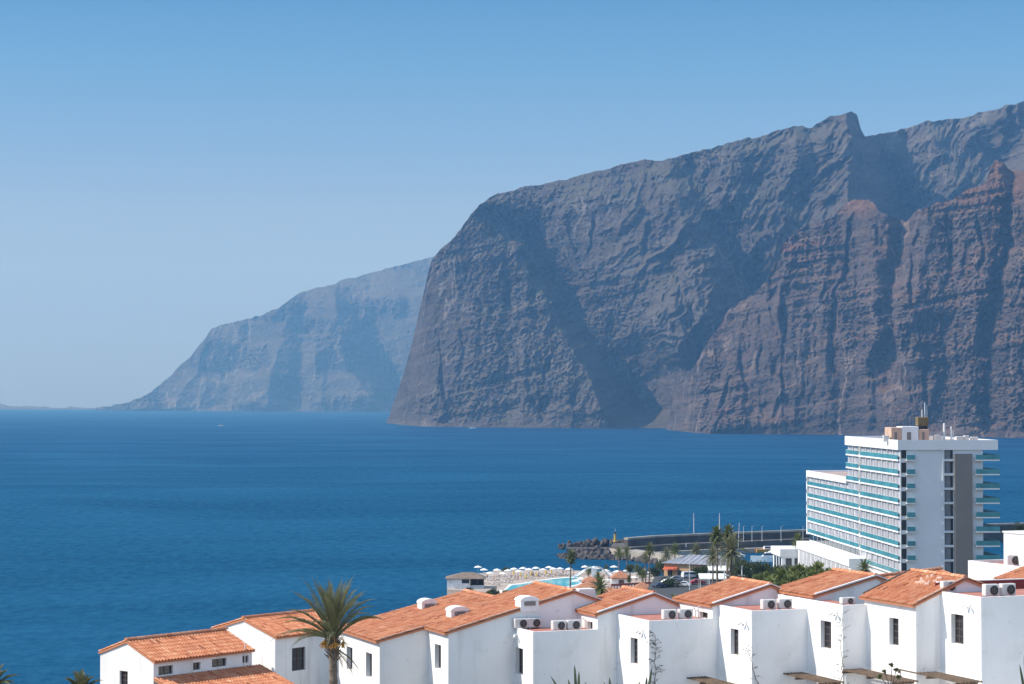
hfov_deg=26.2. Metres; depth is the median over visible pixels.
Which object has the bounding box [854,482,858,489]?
window
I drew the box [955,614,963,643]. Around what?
window
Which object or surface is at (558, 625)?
air conditioner
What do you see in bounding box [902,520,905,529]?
corner window
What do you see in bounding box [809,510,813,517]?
window
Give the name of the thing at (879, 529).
window
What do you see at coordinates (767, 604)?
air conditioner
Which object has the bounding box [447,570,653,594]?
pool terrace
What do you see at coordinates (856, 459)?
window
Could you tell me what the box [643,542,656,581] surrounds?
palm tree
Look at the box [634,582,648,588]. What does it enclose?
pavilion
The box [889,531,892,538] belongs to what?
window
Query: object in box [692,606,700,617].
vent pipe
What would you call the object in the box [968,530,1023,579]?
white house
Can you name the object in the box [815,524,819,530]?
window
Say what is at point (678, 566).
building
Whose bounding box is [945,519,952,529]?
side window
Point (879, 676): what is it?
branching plant
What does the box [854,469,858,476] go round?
window
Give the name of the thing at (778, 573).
shrub
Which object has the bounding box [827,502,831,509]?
window
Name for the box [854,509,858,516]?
window
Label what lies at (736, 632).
window
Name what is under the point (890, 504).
window
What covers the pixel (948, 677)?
pergola
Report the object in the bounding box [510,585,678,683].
white house
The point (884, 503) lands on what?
window
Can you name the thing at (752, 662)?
creeper
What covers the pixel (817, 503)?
window
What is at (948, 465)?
side window
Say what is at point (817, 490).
window
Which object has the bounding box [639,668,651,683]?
agave
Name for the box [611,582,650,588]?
red railing
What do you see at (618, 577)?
pavilion
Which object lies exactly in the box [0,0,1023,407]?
sky
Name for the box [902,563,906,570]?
corner window
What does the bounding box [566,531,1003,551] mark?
breakwater
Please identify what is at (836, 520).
window
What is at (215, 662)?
window
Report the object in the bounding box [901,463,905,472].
corner window
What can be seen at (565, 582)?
pool water
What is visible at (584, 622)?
vent pipe
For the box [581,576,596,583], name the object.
pavilion
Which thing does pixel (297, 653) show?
window
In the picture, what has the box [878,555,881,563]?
window
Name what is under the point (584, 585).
pavilion
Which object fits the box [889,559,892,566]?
window
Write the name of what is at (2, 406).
coast
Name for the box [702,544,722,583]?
palm tree
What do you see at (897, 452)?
window
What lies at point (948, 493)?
side window
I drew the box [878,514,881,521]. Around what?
window
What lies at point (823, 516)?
window
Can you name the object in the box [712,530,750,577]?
palm tree
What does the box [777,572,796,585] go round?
shrub
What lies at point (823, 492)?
window
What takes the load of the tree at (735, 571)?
on the hillside ground
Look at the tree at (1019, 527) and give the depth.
518.58 m
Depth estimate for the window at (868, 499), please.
482.70 m
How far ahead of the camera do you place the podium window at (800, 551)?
538.89 m
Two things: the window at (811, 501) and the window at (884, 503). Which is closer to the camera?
the window at (884, 503)
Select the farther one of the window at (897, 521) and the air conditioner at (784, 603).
the window at (897, 521)
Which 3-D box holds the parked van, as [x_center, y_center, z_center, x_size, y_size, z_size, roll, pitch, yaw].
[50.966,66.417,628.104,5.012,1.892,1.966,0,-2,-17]
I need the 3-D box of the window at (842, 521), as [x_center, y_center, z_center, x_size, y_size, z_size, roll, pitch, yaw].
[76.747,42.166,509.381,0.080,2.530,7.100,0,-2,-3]
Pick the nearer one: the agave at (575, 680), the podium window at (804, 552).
the agave at (575, 680)
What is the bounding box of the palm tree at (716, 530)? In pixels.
[707,525,723,581]
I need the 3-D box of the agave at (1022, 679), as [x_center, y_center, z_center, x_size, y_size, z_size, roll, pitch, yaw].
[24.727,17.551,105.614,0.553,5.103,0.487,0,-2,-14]
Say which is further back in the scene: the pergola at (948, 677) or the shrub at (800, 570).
the shrub at (800, 570)
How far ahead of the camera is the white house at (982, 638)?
109.99 m
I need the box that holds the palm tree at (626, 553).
[621,545,632,572]
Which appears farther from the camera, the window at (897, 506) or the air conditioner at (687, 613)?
the window at (897, 506)
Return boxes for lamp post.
[689,554,691,589]
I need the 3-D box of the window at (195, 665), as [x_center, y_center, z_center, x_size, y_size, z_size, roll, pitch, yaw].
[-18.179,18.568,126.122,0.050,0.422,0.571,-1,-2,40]
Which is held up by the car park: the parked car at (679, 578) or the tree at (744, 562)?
the parked car at (679, 578)
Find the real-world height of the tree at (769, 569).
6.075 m
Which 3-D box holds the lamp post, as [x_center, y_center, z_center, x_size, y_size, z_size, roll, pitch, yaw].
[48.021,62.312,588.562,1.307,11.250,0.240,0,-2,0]
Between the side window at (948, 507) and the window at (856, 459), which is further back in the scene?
the window at (856, 459)
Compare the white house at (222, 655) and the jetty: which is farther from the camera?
the jetty
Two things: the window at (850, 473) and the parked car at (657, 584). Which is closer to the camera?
the window at (850, 473)
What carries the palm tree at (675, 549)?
on the hillside ground
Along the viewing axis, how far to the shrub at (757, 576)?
398.37 m
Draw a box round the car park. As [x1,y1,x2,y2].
[647,575,719,598]
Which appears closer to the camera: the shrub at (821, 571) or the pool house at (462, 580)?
the shrub at (821, 571)
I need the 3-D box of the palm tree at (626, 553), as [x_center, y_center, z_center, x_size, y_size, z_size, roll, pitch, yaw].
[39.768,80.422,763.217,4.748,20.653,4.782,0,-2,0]
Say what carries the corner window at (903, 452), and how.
in the hotel building at (898, 498)
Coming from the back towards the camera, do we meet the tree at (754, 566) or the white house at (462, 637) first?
the tree at (754, 566)
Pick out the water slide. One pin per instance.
(594, 569)
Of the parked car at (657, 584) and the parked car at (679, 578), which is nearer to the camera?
the parked car at (657, 584)
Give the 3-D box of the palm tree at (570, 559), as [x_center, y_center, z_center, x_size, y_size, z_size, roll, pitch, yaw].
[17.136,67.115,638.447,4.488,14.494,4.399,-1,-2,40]
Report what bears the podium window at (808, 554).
in the hotel building at (898, 498)
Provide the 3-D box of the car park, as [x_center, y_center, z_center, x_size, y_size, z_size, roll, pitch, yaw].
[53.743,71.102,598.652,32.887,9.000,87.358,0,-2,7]
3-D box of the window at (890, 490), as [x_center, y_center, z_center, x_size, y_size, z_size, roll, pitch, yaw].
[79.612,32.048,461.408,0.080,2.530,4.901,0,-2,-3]
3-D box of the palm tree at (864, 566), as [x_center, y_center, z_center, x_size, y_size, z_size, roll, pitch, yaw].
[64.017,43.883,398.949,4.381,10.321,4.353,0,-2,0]
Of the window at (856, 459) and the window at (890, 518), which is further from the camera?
the window at (856, 459)
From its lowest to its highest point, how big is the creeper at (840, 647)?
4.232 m
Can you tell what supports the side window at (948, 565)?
in the hotel building at (898, 498)
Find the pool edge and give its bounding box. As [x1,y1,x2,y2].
[504,577,582,589]
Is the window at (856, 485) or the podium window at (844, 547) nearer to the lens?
the window at (856, 485)
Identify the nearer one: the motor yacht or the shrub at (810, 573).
the shrub at (810, 573)
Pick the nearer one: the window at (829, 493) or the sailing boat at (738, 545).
the window at (829, 493)
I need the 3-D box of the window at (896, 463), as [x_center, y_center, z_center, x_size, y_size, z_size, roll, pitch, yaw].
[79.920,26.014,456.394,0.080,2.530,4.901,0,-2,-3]
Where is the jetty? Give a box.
[656,547,762,554]
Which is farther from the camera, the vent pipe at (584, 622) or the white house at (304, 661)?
the white house at (304, 661)
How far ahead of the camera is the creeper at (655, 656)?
120.13 m
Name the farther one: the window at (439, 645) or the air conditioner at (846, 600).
the window at (439, 645)
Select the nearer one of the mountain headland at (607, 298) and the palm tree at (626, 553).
the palm tree at (626, 553)
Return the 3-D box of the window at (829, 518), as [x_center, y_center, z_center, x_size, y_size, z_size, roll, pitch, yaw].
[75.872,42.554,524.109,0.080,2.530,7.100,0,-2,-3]
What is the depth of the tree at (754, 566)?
498.10 m
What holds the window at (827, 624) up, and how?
in the white house at (896, 620)
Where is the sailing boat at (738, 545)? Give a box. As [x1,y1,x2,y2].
[738,524,745,556]
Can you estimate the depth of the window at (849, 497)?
502.79 m
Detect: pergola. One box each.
[687,676,734,683]
[783,672,843,683]
[842,668,917,683]
[898,669,981,683]
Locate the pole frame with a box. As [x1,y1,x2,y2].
[724,565,751,579]
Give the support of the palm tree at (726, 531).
on the hillside ground
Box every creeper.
[647,632,664,683]
[743,643,758,683]
[834,612,847,683]
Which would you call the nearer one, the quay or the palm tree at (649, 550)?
the palm tree at (649, 550)
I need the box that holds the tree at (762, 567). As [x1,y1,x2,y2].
[756,562,775,571]
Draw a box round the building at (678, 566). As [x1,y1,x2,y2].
[662,554,743,575]
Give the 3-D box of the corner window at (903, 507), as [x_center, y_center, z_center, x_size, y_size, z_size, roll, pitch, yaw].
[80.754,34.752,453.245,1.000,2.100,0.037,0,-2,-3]
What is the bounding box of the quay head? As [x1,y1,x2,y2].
[611,543,626,548]
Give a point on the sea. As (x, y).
(116, 527)
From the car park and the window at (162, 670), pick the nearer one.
the window at (162, 670)
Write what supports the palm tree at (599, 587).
on the hillside ground
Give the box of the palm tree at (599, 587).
[588,575,611,595]
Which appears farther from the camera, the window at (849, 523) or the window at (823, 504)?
the window at (823, 504)
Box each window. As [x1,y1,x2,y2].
[121,671,127,683]
[158,665,170,674]
[193,662,198,669]
[212,658,224,666]
[292,647,303,670]
[370,654,371,676]
[439,645,440,667]
[519,648,522,673]
[634,638,637,663]
[734,629,738,654]
[786,558,791,568]
[799,549,802,564]
[803,551,805,565]
[807,552,809,566]
[809,486,813,493]
[809,498,813,505]
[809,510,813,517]
[811,553,813,566]
[815,488,819,494]
[815,500,819,506]
[815,512,819,518]
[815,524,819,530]
[821,489,825,495]
[821,501,825,508]
[821,513,825,520]
[821,525,825,532]
[824,621,830,647]
[827,490,831,497]
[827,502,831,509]
[827,515,831,522]
[827,527,831,534]
[827,559,830,567]
[834,504,838,511]
[834,517,838,523]
[834,529,838,536]
[840,493,844,499]
[840,505,844,512]
[840,518,844,525]
[840,531,844,538]
[842,544,846,550]
[847,481,851,488]
[847,494,851,501]
[847,507,851,514]
[847,520,851,527]
[847,533,851,540]
[848,468,852,475]
[851,547,855,553]
[854,456,858,465]
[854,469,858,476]
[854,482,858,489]
[854,495,858,502]
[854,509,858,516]
[854,522,858,529]
[854,535,858,542]
[867,471,870,478]
[867,498,870,505]
[872,458,875,465]
[872,472,875,479]
[872,499,875,506]
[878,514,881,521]
[878,528,881,535]
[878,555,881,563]
[883,473,886,481]
[883,487,886,495]
[883,501,886,509]
[883,515,886,523]
[883,529,886,537]
[889,460,892,467]
[889,474,892,482]
[889,488,892,496]
[889,503,892,510]
[889,517,892,524]
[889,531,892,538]
[889,545,892,552]
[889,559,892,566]
[893,618,898,644]
[894,450,899,459]
[894,461,899,473]
[894,475,899,487]
[895,489,899,501]
[895,504,899,516]
[895,518,899,530]
[895,532,899,544]
[895,546,899,559]
[895,561,899,571]
[901,450,905,457]
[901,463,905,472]
[901,477,905,486]
[901,491,905,500]
[902,506,905,515]
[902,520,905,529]
[902,534,906,543]
[902,549,906,558]
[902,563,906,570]
[945,450,952,458]
[945,462,952,472]
[945,476,952,487]
[945,490,952,501]
[945,504,952,515]
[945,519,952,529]
[945,533,952,544]
[945,547,952,558]
[945,562,952,572]
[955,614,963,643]
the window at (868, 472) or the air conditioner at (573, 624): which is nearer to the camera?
the air conditioner at (573, 624)
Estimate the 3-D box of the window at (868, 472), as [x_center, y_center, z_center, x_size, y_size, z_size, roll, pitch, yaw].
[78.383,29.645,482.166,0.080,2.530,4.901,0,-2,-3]
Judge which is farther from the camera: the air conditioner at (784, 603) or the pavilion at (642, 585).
the pavilion at (642, 585)
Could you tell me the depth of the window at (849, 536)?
502.79 m
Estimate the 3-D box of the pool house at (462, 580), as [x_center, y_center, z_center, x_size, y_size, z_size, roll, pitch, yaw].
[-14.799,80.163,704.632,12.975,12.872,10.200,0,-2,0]
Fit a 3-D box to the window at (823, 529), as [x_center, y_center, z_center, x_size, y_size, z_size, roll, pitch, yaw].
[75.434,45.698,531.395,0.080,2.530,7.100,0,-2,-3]
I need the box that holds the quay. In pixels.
[609,548,684,561]
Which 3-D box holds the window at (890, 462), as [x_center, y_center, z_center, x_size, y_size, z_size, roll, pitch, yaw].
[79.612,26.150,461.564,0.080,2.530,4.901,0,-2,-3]
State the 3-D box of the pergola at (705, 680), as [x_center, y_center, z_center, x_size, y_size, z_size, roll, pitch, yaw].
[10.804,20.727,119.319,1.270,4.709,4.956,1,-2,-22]
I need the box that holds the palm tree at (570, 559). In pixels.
[564,549,577,587]
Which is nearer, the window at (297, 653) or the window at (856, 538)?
the window at (297, 653)
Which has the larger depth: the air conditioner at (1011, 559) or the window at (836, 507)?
the window at (836, 507)
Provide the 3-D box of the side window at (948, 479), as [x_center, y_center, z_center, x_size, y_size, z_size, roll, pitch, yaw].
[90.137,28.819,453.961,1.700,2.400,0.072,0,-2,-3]
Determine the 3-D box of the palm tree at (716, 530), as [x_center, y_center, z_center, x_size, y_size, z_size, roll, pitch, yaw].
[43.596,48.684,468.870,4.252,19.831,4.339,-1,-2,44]
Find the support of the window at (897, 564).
in the hotel building at (898, 498)
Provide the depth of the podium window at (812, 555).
524.74 m
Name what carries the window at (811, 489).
in the hotel building at (898, 498)
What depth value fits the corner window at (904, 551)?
453.02 m
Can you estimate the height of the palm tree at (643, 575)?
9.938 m
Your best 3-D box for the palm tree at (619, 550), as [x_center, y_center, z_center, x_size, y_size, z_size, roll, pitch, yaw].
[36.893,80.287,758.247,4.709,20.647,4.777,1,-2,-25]
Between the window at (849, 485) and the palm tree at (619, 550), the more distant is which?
the palm tree at (619, 550)
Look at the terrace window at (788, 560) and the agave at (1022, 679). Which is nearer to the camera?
the agave at (1022, 679)
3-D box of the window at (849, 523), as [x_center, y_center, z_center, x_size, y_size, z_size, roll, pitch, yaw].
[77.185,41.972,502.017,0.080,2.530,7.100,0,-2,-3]
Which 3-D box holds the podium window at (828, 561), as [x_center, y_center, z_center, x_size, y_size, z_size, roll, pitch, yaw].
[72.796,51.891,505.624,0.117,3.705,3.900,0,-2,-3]
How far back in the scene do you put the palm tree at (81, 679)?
111.46 m
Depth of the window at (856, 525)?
495.36 m
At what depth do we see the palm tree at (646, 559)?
688.15 m
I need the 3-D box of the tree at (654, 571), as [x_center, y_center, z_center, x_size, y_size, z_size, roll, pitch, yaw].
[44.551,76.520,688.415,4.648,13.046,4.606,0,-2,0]
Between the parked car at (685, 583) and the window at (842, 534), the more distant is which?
the parked car at (685, 583)
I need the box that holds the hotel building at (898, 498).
[771,403,999,575]
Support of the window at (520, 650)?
in the white house at (545, 655)
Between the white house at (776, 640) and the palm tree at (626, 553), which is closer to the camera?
the white house at (776, 640)
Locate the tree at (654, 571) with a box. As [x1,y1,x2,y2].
[648,566,660,576]
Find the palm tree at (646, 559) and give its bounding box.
[639,552,650,581]
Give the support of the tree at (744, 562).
on the hillside ground
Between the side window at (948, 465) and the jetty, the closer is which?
the side window at (948, 465)
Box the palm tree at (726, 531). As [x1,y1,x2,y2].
[719,523,737,578]
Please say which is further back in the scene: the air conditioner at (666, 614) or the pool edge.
the pool edge
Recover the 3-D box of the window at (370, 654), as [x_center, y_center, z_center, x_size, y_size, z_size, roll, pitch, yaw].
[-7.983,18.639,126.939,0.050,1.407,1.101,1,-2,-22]
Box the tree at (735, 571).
[728,567,745,577]
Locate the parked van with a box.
[681,571,697,577]
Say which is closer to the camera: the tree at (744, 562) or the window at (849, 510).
the window at (849, 510)
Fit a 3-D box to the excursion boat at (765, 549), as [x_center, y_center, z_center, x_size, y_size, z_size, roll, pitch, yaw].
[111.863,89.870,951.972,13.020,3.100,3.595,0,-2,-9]
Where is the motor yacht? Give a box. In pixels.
[750,550,772,561]
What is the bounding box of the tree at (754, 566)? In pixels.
[738,560,770,573]
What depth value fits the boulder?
971.24 m
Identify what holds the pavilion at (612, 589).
on the hillside ground
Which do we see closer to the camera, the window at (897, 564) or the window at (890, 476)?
the window at (897, 564)
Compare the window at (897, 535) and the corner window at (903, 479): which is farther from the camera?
the window at (897, 535)
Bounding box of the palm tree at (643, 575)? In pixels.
[638,569,646,579]
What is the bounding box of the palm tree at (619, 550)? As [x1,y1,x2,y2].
[612,546,623,570]
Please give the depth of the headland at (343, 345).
12765.22 m
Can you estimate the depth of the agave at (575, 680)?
107.68 m
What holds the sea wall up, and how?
on the breakwater
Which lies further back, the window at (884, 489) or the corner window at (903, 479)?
the window at (884, 489)
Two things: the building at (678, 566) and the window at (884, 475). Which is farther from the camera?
the building at (678, 566)
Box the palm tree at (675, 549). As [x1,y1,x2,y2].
[669,542,682,558]
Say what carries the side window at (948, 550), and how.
in the hotel building at (898, 498)
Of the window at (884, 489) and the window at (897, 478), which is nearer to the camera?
the window at (897, 478)
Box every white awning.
[698,573,725,587]
[707,566,725,584]
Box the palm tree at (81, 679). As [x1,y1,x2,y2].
[65,667,103,683]
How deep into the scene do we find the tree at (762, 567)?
478.38 m
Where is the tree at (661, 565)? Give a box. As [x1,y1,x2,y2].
[657,559,667,575]
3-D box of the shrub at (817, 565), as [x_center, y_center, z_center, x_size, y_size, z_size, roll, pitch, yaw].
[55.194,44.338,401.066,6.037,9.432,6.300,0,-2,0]
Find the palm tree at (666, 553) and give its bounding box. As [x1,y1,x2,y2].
[659,547,671,561]
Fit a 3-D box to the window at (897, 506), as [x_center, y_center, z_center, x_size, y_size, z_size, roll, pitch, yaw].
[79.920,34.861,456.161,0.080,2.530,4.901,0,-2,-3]
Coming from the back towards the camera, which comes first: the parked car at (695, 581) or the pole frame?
the parked car at (695, 581)
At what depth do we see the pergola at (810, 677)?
116.80 m
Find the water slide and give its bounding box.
[571,566,611,577]
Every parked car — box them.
[652,582,666,587]
[670,576,683,580]
[676,581,690,586]
[690,579,705,584]
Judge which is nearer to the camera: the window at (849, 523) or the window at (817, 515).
the window at (849, 523)
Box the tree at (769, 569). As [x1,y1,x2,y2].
[764,564,788,572]
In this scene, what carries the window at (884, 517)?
in the hotel building at (898, 498)
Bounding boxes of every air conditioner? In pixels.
[513,618,527,629]
[527,617,541,628]
[551,620,565,630]
[566,619,580,629]
[661,609,676,619]
[677,608,692,618]
[760,599,775,609]
[776,598,791,609]
[839,597,854,604]
[940,580,955,590]
[982,584,998,596]
[999,583,1015,595]
[1005,555,1017,565]
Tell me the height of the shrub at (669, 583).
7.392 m
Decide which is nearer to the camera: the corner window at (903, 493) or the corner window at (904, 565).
the corner window at (904, 565)
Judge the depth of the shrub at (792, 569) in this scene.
400.31 m
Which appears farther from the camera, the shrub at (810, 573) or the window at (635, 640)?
the shrub at (810, 573)
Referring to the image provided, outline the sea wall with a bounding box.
[624,523,1023,545]
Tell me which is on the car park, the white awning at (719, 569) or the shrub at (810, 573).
the white awning at (719, 569)
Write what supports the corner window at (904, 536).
in the hotel building at (898, 498)
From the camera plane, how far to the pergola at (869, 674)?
113.68 m
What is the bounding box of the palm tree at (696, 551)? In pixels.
[687,542,703,554]
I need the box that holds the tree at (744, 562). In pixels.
[732,560,751,569]
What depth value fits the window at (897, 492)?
455.23 m
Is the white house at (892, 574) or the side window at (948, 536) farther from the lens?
the side window at (948, 536)
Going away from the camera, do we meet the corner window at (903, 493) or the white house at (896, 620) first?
the white house at (896, 620)
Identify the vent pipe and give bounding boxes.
[581,617,585,627]
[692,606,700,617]
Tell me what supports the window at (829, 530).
in the hotel building at (898, 498)
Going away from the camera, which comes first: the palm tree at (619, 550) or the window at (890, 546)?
the window at (890, 546)
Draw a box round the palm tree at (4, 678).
[0,663,20,683]
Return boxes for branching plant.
[876,662,901,683]
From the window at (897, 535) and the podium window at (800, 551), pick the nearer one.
the window at (897, 535)
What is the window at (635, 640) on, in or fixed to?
in the white house at (689, 648)
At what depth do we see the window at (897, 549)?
455.12 m
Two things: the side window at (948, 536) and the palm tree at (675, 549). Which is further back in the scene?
the palm tree at (675, 549)
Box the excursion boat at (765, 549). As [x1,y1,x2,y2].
[756,546,770,552]
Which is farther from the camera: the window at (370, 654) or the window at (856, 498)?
the window at (856, 498)
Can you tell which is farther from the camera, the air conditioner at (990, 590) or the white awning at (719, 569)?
the white awning at (719, 569)
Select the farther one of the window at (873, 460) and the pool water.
the pool water
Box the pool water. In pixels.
[506,578,580,590]
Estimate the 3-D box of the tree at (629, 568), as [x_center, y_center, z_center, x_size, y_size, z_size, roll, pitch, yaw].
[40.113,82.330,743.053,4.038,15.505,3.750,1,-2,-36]
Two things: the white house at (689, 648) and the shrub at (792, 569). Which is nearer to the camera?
the white house at (689, 648)
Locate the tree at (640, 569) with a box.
[635,566,648,581]
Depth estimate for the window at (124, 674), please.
125.37 m
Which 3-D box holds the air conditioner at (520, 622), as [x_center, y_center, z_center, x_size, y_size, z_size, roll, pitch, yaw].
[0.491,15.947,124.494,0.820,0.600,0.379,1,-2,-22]
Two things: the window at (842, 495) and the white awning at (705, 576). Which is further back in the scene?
the white awning at (705, 576)
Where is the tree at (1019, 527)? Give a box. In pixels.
[1007,522,1023,530]
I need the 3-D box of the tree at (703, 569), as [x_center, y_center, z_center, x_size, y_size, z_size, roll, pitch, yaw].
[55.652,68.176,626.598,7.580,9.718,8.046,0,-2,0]
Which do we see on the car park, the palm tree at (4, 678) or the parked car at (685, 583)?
the parked car at (685, 583)
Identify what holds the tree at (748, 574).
on the hillside ground
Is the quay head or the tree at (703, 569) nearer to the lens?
the tree at (703, 569)
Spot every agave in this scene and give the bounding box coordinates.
[551,664,585,683]
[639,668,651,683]
[1019,664,1023,683]
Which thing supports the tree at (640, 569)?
on the hillside ground
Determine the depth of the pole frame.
468.81 m
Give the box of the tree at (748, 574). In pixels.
[743,567,757,577]
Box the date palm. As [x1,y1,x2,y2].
[271,575,386,683]
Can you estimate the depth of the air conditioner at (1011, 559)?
138.28 m
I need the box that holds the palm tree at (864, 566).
[855,557,874,572]
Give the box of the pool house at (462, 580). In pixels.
[445,572,485,588]
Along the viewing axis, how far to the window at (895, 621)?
114.29 m
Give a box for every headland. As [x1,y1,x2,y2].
[96,256,434,411]
[386,101,1023,428]
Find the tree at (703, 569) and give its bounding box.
[694,564,714,578]
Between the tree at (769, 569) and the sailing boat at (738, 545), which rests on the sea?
the sailing boat at (738, 545)
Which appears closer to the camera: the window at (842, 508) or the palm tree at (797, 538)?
the window at (842, 508)
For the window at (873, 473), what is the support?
in the hotel building at (898, 498)
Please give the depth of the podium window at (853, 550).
498.27 m
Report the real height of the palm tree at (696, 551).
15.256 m
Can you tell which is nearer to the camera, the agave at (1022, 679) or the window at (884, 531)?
the agave at (1022, 679)
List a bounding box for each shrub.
[658,575,683,587]
[750,573,764,580]
[758,570,773,577]
[764,576,776,583]
[767,567,790,581]
[773,580,788,585]
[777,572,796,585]
[786,563,796,575]
[792,563,809,577]
[800,569,818,578]
[807,559,825,571]
[815,568,830,572]
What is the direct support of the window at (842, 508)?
in the hotel building at (898, 498)
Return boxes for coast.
[0,403,107,409]
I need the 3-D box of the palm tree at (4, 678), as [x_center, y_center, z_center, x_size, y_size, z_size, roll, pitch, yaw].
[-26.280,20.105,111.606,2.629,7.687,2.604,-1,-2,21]
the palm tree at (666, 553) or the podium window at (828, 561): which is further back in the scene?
the palm tree at (666, 553)
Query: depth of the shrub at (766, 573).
403.45 m
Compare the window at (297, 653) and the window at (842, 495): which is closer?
the window at (297, 653)
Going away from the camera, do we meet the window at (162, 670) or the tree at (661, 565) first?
the window at (162, 670)
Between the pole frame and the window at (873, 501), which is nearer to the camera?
the pole frame
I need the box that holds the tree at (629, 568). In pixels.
[625,563,634,576]
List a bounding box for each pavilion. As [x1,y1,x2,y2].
[575,582,596,595]
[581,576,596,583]
[603,587,615,592]
[610,571,630,588]
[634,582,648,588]
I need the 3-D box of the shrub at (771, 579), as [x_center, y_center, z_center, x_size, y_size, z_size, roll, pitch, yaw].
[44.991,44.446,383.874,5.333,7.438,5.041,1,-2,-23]
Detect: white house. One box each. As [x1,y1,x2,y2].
[98,627,293,683]
[211,609,339,683]
[339,581,601,683]
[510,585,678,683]
[617,576,781,683]
[718,568,887,683]
[778,568,985,683]
[878,567,949,582]
[935,578,1023,683]
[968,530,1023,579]
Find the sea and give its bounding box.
[0,409,1023,683]
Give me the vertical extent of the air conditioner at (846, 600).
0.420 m
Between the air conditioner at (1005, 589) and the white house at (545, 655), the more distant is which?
the white house at (545, 655)
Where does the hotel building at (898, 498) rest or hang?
on the hillside ground
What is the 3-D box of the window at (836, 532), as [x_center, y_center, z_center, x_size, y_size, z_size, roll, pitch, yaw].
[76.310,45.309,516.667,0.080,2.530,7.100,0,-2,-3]
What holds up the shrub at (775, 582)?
on the hillside ground
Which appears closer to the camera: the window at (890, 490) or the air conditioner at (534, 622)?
the air conditioner at (534, 622)
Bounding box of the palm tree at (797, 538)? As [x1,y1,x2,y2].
[789,531,802,547]
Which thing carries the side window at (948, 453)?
in the hotel building at (898, 498)
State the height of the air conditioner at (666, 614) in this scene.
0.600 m
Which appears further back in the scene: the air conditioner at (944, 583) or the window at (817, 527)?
the window at (817, 527)
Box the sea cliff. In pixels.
[666,160,1023,437]

